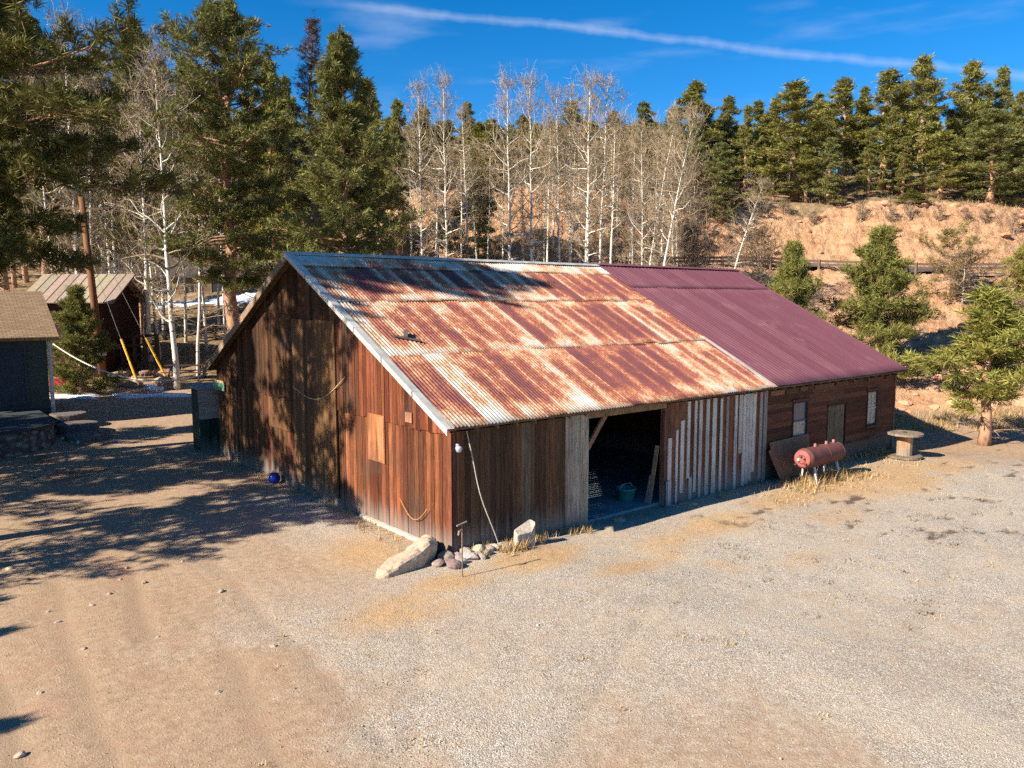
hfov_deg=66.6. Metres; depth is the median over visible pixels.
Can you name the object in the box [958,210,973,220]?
bare bush
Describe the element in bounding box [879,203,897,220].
bare bush
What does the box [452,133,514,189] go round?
pine tree
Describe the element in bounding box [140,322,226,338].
rail fence
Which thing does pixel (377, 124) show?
pine tree
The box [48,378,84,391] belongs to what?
garden cart
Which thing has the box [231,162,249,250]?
pine tree
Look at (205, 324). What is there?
aspen tree
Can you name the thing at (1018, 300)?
bare bush
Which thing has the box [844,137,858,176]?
pine tree
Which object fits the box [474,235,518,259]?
bare bush
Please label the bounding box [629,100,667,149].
pine tree
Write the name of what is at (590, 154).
pine tree
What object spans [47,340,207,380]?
slack cable
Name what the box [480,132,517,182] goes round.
pine tree
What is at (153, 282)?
window
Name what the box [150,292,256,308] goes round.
snow
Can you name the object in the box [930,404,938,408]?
bank rock
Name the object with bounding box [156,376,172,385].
ring rock
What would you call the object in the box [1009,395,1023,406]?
bank rock
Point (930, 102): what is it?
pine tree
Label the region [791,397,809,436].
window
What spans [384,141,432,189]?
pine tree
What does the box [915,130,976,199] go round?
pine tree
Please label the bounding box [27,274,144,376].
maroon cabin
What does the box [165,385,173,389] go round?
ring rock
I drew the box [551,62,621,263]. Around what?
aspen tree
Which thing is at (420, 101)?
aspen tree
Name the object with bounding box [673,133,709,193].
pine tree
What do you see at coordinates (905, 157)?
pine tree
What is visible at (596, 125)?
pine tree
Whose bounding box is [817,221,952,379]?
young pine
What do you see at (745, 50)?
sky
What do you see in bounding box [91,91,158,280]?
aspen tree
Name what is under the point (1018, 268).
young pine
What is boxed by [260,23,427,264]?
pine tree
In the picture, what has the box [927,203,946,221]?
bare bush
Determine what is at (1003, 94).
pine tree
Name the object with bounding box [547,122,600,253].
aspen tree
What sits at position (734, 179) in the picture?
pine tree
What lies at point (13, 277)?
pine tree
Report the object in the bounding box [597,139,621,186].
pine tree
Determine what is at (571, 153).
pine tree
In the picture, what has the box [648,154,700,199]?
pine tree
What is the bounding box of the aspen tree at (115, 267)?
[52,74,167,273]
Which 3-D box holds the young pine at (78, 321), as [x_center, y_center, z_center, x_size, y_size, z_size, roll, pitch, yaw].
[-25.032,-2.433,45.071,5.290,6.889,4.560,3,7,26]
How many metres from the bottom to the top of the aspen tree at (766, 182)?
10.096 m
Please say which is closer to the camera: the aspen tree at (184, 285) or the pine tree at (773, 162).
the aspen tree at (184, 285)
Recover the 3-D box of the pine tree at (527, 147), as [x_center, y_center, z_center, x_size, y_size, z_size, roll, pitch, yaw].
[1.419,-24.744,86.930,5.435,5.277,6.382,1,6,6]
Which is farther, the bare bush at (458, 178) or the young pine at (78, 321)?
the bare bush at (458, 178)
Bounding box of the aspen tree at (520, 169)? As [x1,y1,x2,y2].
[497,128,542,260]
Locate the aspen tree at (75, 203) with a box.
[12,0,121,273]
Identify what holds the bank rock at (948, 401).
on the ground at (216, 540)
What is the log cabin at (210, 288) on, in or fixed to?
on the ground at (216, 540)
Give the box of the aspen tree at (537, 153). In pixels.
[516,138,567,261]
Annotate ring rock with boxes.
[108,379,121,387]
[112,371,128,377]
[122,381,137,387]
[139,370,152,375]
[152,368,172,377]
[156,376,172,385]
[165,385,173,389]
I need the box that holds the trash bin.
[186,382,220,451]
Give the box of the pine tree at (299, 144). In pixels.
[289,121,306,221]
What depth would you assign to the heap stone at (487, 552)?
18.68 m
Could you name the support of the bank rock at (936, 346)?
on the ground at (216, 540)
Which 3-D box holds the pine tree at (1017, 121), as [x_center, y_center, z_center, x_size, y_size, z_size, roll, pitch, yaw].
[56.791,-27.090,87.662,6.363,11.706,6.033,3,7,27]
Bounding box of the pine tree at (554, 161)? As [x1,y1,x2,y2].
[528,140,580,183]
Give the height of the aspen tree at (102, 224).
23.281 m
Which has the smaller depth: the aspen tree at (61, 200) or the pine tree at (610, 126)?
the aspen tree at (61, 200)
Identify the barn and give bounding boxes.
[202,251,909,552]
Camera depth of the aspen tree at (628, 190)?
52.65 m
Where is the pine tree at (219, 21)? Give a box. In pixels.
[130,0,310,363]
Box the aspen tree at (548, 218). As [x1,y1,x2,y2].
[524,106,575,261]
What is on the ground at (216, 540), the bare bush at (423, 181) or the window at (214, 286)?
the bare bush at (423, 181)
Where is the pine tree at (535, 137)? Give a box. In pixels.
[528,128,539,138]
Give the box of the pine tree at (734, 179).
[699,150,739,189]
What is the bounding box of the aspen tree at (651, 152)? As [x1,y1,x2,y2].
[631,119,684,255]
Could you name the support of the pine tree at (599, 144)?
on the ground at (216, 540)
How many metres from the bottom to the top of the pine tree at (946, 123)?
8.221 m
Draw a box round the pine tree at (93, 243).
[78,188,129,273]
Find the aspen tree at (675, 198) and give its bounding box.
[660,151,697,266]
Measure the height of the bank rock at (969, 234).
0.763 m
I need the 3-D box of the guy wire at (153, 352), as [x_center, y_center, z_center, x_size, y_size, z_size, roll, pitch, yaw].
[-24.834,-5.435,50.211,4.473,10.498,0.144,-1,6,-13]
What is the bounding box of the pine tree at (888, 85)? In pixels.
[837,67,917,189]
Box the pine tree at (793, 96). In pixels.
[739,76,835,200]
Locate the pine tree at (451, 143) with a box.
[443,140,465,183]
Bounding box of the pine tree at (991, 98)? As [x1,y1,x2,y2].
[961,85,1005,184]
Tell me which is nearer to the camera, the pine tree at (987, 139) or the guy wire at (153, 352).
the guy wire at (153, 352)
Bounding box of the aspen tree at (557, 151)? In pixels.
[535,80,578,261]
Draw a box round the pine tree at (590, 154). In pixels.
[575,139,614,183]
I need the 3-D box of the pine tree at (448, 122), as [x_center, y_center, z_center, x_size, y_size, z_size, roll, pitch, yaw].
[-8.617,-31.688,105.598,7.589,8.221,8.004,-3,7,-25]
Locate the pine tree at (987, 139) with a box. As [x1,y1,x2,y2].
[940,108,1023,204]
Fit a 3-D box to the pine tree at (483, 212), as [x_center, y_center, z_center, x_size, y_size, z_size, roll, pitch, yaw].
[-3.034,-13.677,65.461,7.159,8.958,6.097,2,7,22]
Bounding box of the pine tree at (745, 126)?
[727,104,765,190]
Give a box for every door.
[0,345,28,406]
[291,319,338,497]
[826,402,846,463]
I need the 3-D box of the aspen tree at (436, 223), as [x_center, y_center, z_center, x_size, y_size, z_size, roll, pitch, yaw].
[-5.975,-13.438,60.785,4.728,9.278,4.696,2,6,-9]
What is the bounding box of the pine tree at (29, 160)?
[0,0,206,291]
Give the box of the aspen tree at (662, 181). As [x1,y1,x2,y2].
[636,129,697,256]
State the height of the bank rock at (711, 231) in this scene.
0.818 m
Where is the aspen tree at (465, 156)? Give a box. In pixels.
[440,100,484,258]
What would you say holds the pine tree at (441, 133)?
on the ground at (216, 540)
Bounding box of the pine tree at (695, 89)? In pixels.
[652,79,726,191]
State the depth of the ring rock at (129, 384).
47.61 m
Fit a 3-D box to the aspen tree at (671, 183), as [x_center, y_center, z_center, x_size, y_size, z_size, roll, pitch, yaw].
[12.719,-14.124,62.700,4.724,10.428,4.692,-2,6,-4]
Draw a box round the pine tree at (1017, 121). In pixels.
[996,90,1023,190]
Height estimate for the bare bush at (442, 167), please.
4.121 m
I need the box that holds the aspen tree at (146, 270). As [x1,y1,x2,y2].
[88,60,193,364]
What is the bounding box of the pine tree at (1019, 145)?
[983,125,1023,200]
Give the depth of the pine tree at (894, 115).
85.25 m
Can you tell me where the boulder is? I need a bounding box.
[376,535,437,578]
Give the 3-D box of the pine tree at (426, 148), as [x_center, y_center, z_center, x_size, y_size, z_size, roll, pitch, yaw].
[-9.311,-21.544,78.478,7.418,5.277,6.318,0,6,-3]
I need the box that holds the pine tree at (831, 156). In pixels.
[802,135,854,204]
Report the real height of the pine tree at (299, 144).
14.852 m
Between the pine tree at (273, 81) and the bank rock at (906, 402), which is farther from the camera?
the pine tree at (273, 81)
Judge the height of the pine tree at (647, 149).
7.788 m
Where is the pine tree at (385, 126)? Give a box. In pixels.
[381,116,397,185]
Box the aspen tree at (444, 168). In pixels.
[415,64,470,257]
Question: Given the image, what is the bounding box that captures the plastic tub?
[616,482,636,501]
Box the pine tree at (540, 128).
[534,122,544,135]
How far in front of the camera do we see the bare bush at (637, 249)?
55.63 m
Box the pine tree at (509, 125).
[504,123,514,138]
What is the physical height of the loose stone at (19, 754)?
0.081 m
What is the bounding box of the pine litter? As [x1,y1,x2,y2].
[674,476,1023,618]
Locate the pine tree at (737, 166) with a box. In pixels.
[715,140,756,181]
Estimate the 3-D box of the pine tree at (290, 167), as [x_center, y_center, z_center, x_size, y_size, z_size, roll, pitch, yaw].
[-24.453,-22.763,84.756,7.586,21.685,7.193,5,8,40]
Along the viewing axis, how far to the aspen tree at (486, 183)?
62.97 m
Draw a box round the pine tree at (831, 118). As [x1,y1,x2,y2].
[821,115,839,174]
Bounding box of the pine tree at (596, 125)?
[584,120,599,139]
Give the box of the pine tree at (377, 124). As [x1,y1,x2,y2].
[344,83,409,251]
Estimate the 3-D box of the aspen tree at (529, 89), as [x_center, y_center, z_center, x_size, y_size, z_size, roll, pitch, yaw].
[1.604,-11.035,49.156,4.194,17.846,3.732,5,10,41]
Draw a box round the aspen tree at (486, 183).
[465,138,513,258]
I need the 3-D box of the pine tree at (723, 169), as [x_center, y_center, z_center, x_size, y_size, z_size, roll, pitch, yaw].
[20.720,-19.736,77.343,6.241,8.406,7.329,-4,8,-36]
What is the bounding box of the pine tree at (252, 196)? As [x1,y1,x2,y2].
[234,164,279,250]
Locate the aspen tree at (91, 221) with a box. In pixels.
[36,74,129,272]
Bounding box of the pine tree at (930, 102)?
[917,99,944,172]
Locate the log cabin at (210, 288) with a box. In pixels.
[106,254,271,294]
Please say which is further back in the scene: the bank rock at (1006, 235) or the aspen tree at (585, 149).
the bank rock at (1006, 235)
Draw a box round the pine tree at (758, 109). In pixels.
[740,99,784,181]
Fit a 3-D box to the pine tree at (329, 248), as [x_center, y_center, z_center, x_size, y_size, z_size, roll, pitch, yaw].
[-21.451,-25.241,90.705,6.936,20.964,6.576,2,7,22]
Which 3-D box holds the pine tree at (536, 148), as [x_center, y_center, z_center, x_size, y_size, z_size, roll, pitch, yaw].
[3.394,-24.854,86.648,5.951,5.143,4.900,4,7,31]
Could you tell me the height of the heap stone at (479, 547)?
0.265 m
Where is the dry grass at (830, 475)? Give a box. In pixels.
[120,175,1023,766]
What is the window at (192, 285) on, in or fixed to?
in the log cabin at (210, 288)
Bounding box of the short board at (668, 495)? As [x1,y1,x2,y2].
[665,481,670,506]
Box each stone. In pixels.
[13,750,25,758]
[432,558,444,566]
[435,541,445,557]
[437,550,453,559]
[447,558,461,569]
[454,552,463,558]
[456,558,467,563]
[460,547,471,553]
[463,552,478,559]
[473,544,484,552]
[479,554,485,559]
[484,545,494,551]
[484,549,490,555]
[513,520,534,546]
[613,517,625,522]
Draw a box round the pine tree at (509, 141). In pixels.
[498,138,541,184]
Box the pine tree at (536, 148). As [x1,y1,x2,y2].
[525,138,563,172]
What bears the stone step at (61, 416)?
on the ground at (216, 540)
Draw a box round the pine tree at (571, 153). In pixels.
[554,138,582,183]
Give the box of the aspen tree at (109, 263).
[57,31,135,273]
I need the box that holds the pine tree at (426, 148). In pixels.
[389,142,444,189]
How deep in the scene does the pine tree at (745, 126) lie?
85.32 m
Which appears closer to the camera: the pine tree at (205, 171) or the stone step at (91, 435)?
the stone step at (91, 435)
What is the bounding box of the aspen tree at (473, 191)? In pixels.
[443,149,497,258]
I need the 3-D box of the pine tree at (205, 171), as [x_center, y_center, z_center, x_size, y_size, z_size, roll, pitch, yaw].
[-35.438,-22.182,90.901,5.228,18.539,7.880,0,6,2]
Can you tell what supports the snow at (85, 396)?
on the ground at (216, 540)
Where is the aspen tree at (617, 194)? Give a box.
[577,116,650,246]
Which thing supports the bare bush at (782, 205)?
on the ground at (216, 540)
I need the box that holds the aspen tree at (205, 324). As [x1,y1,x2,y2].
[165,109,241,350]
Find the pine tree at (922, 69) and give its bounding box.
[878,52,956,191]
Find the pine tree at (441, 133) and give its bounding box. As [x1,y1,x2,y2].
[426,120,451,184]
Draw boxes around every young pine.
[46,283,130,394]
[765,237,829,319]
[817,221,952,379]
[875,281,1023,445]
[996,236,1023,302]
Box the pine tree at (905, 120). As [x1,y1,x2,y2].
[889,78,925,177]
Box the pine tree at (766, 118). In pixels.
[754,96,790,191]
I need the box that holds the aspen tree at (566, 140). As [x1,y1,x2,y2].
[540,76,591,262]
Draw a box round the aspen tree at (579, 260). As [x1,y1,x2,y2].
[550,119,608,262]
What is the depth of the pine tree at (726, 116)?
91.64 m
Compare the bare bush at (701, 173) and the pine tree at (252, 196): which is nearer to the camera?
the bare bush at (701, 173)
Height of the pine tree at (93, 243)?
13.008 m
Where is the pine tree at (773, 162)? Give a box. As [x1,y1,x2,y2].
[754,154,789,201]
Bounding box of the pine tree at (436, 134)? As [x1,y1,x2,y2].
[417,126,449,170]
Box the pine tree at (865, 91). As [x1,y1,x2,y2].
[844,85,879,184]
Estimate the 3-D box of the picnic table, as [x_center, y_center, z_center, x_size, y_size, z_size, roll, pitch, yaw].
[-21.132,-0.723,50.714,2.600,1.040,2.000,-1,6,-5]
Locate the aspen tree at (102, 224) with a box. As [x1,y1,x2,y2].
[50,48,129,273]
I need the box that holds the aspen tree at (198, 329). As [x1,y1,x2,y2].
[171,66,221,375]
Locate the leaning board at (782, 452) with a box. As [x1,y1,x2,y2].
[768,433,811,481]
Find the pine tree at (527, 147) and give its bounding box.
[523,139,544,178]
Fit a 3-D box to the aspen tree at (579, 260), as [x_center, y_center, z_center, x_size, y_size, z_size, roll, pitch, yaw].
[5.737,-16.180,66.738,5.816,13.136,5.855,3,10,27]
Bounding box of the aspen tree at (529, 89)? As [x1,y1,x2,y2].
[504,62,563,260]
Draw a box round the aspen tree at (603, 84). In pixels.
[575,66,633,262]
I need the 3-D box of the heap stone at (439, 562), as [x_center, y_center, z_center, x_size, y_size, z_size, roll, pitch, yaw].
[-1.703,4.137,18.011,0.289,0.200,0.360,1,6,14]
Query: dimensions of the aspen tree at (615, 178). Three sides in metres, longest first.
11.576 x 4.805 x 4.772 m
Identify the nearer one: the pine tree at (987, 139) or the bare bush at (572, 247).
the bare bush at (572, 247)
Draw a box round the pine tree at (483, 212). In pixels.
[438,167,518,259]
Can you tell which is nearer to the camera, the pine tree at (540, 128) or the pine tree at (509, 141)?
the pine tree at (509, 141)
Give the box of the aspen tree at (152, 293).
[94,88,175,359]
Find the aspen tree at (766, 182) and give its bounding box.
[711,174,779,268]
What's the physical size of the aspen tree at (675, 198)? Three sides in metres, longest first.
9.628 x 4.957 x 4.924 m
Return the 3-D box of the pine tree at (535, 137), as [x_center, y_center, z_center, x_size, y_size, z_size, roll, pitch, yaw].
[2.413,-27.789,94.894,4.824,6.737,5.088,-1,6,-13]
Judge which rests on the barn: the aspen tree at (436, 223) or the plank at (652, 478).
the plank at (652, 478)
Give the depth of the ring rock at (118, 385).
47.51 m
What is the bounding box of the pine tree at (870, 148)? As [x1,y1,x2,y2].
[841,129,894,197]
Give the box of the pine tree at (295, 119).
[287,94,306,181]
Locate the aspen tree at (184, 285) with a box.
[134,63,220,342]
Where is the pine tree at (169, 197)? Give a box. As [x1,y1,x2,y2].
[115,152,183,238]
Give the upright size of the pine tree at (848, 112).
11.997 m
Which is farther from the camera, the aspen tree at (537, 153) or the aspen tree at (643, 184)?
the aspen tree at (537, 153)
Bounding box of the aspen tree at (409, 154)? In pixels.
[382,122,440,248]
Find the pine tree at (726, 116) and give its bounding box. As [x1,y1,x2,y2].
[713,94,760,179]
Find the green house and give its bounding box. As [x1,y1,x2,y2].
[0,291,58,457]
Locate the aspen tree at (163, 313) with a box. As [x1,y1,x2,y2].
[104,24,210,337]
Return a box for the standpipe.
[456,521,466,576]
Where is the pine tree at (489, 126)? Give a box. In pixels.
[483,117,508,142]
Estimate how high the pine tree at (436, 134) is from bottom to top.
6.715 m
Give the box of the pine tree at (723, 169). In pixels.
[684,141,759,224]
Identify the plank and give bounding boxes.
[645,476,650,502]
[647,445,658,503]
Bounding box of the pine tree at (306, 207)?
[299,95,356,247]
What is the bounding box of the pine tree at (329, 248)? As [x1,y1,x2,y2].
[299,85,350,250]
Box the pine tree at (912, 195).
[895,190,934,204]
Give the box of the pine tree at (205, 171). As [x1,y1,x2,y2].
[195,129,221,203]
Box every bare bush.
[398,229,437,256]
[405,178,452,189]
[422,152,472,187]
[434,219,477,258]
[441,170,469,189]
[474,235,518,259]
[493,155,526,185]
[512,225,555,261]
[513,171,545,184]
[549,236,589,262]
[590,225,637,263]
[605,158,656,194]
[624,232,668,265]
[662,184,704,208]
[666,219,711,266]
[670,157,712,213]
[674,192,725,267]
[693,174,728,210]
[710,180,769,205]
[728,188,743,205]
[731,219,785,293]
[761,198,775,211]
[774,198,792,214]
[806,211,821,224]
[835,185,862,200]
[855,199,869,221]
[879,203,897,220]
[903,199,919,218]
[908,219,1000,300]
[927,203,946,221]
[927,246,1018,302]
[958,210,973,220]
[976,207,993,222]
[1003,211,1023,233]
[1009,295,1023,322]
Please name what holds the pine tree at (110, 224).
on the ground at (216, 540)
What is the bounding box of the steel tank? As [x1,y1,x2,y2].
[794,439,845,483]
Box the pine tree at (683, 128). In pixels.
[671,122,688,153]
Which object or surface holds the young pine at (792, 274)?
on the ground at (216, 540)
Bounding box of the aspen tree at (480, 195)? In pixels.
[434,142,486,257]
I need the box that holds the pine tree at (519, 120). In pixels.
[508,113,537,146]
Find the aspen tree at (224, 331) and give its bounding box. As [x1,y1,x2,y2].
[189,103,248,338]
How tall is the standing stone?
0.698 m
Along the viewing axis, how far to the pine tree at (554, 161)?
79.66 m
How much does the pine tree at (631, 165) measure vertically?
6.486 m
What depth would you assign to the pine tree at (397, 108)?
68.00 m
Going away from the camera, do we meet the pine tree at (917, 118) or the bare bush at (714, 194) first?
the bare bush at (714, 194)
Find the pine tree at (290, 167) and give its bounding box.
[260,72,320,248]
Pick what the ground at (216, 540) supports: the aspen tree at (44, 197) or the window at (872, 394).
the aspen tree at (44, 197)
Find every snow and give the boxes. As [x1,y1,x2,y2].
[55,393,99,399]
[106,393,190,398]
[145,384,163,390]
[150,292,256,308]
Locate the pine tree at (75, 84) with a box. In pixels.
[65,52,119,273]
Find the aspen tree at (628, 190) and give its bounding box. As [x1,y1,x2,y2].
[604,120,663,264]
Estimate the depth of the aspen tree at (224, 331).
55.71 m
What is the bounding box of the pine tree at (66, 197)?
[46,73,82,272]
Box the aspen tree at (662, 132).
[613,100,698,265]
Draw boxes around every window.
[153,282,167,294]
[186,284,194,293]
[210,282,221,292]
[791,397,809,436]
[866,387,879,427]
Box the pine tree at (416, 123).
[404,104,434,151]
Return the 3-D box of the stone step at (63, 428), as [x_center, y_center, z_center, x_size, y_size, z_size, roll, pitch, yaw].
[-19.595,2.107,35.243,1.700,0.725,1.688,-5,8,-39]
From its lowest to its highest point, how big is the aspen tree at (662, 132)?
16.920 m
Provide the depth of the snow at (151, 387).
47.28 m
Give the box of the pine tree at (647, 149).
[620,124,662,195]
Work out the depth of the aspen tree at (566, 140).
50.82 m
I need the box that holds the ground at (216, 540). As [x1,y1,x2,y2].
[0,172,1023,767]
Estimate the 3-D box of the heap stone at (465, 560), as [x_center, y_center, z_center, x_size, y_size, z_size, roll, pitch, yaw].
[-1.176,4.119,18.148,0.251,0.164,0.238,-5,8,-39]
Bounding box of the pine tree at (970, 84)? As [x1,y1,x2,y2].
[938,59,1020,190]
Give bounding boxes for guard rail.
[624,256,1015,277]
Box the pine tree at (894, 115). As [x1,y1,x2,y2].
[870,106,922,192]
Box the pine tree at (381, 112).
[373,91,383,126]
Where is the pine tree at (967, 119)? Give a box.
[954,95,985,157]
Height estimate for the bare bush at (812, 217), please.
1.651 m
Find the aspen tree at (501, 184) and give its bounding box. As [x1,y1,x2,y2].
[478,141,528,258]
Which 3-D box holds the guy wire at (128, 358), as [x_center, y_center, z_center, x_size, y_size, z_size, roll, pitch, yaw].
[-25.366,-4.282,49.573,3.056,8.513,0.149,1,6,10]
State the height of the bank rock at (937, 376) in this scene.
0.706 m
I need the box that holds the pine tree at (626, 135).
[613,124,633,185]
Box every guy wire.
[88,225,165,375]
[95,270,136,377]
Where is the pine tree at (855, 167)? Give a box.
[846,110,881,169]
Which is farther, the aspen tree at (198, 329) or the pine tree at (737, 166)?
the pine tree at (737, 166)
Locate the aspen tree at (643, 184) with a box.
[621,111,659,264]
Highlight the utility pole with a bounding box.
[59,197,106,375]
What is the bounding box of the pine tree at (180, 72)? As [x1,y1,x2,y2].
[162,52,212,249]
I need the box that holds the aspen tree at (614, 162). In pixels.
[577,101,647,263]
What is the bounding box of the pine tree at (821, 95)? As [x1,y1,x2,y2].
[797,91,837,186]
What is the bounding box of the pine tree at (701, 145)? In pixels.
[683,121,713,196]
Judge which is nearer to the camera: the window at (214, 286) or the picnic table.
the picnic table
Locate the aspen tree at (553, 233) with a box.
[522,124,582,250]
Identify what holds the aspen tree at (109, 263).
on the ground at (216, 540)
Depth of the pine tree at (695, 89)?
86.50 m
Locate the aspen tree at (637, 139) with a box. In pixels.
[602,127,658,260]
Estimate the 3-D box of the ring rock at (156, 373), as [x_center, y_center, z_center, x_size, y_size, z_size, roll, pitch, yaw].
[-23.346,-0.667,52.318,1.541,0.835,1.009,0,6,-2]
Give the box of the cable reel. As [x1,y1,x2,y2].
[886,430,923,459]
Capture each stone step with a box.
[48,411,87,427]
[56,420,99,434]
[64,430,110,441]
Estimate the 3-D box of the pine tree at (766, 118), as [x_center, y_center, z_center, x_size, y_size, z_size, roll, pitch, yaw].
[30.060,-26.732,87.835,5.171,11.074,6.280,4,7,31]
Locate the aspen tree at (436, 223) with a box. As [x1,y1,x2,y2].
[407,150,457,256]
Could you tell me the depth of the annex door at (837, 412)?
30.34 m
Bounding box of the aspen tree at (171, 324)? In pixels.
[94,31,218,389]
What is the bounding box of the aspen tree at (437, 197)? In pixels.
[413,151,457,256]
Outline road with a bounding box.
[589,262,1022,275]
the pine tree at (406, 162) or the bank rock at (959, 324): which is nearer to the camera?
the bank rock at (959, 324)
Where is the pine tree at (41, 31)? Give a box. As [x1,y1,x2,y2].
[2,10,88,287]
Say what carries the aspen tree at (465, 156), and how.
on the ground at (216, 540)
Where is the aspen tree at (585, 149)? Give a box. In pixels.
[562,140,610,261]
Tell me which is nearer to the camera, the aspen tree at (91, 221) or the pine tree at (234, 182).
the aspen tree at (91, 221)
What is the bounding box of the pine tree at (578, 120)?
[557,99,595,159]
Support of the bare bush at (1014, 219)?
on the ground at (216, 540)
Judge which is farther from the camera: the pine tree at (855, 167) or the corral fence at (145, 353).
the pine tree at (855, 167)
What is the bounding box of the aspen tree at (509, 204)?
[469,61,537,260]
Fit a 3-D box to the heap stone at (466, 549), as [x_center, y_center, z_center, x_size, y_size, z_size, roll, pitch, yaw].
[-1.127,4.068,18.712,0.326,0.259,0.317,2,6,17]
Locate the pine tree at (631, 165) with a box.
[607,136,657,191]
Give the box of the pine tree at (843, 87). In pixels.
[812,76,884,190]
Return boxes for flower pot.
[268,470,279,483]
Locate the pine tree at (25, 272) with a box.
[9,77,49,282]
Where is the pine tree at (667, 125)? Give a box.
[655,105,689,144]
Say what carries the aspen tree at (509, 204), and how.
on the ground at (216, 540)
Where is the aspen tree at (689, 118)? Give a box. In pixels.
[631,98,715,266]
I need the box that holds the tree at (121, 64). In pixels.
[89,12,174,342]
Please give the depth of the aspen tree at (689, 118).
46.94 m
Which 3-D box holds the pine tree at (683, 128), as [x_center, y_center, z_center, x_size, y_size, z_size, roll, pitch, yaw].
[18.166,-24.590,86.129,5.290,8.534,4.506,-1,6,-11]
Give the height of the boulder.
0.643 m
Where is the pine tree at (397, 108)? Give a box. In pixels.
[373,97,427,255]
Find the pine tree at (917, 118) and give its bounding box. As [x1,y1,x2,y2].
[901,97,928,166]
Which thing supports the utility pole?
on the ground at (216, 540)
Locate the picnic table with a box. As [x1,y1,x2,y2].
[161,364,210,381]
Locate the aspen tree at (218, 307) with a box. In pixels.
[190,97,249,324]
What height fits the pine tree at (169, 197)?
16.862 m
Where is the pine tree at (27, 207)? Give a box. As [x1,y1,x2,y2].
[0,12,50,290]
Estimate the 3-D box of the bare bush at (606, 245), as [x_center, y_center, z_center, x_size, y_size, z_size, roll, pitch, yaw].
[7.979,-10.539,60.585,3.717,3.705,3.601,-5,8,-41]
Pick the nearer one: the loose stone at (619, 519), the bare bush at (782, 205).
the loose stone at (619, 519)
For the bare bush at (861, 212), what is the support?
on the ground at (216, 540)
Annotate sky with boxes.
[4,0,1023,176]
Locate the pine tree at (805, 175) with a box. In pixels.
[784,143,831,202]
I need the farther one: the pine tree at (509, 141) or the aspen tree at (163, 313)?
the pine tree at (509, 141)
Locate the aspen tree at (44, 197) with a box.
[2,29,74,273]
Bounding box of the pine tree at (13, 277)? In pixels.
[0,184,35,287]
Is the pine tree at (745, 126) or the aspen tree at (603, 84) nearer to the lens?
the aspen tree at (603, 84)
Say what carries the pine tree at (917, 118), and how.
on the ground at (216, 540)
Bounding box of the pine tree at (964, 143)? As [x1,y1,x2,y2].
[940,121,989,198]
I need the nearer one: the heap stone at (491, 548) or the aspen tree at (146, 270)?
the heap stone at (491, 548)
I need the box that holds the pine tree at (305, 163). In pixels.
[298,126,340,221]
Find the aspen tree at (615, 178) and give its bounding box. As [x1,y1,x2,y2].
[585,126,637,263]
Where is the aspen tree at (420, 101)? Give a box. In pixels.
[394,68,450,256]
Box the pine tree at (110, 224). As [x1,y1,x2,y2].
[92,156,127,259]
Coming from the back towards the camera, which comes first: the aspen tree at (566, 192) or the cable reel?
the aspen tree at (566, 192)
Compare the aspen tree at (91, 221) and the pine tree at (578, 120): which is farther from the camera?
the pine tree at (578, 120)
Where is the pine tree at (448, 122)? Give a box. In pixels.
[431,119,458,150]
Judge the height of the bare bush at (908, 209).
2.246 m
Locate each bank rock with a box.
[708,227,715,234]
[720,231,730,238]
[879,200,888,205]
[895,411,907,416]
[898,400,911,405]
[930,344,946,349]
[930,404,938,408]
[935,373,948,381]
[945,400,953,405]
[957,323,969,328]
[959,206,967,211]
[964,233,976,239]
[999,232,1012,237]
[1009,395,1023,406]
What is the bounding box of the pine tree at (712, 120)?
[698,106,729,156]
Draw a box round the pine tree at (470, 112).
[448,101,475,168]
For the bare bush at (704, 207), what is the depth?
56.92 m
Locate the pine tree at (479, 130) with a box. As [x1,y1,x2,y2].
[446,121,493,186]
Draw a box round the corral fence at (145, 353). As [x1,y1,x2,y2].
[119,334,159,370]
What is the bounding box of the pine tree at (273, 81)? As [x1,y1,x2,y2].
[237,57,308,265]
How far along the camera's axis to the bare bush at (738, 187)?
79.41 m
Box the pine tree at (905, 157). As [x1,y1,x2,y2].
[881,136,923,196]
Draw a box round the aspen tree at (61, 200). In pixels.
[12,51,99,272]
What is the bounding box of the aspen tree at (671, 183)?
[650,142,695,255]
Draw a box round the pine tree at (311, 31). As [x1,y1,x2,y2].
[274,8,347,257]
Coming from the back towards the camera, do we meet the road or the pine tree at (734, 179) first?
the pine tree at (734, 179)
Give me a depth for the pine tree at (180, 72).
84.56 m
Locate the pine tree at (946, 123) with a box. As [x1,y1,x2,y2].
[917,116,967,172]
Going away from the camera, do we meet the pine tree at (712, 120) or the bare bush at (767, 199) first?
the bare bush at (767, 199)
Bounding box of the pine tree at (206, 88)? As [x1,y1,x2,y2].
[201,65,220,179]
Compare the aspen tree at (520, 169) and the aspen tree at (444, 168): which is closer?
the aspen tree at (444, 168)
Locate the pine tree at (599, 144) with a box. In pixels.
[591,136,603,180]
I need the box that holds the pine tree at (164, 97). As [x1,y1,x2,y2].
[141,54,173,125]
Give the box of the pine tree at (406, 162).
[383,143,426,187]
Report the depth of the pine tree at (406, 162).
77.58 m
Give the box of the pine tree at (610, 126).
[592,111,626,153]
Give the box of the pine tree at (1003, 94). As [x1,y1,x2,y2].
[978,65,1020,189]
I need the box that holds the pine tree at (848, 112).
[836,108,867,176]
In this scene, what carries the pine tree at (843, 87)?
on the ground at (216, 540)
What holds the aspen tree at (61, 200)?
on the ground at (216, 540)

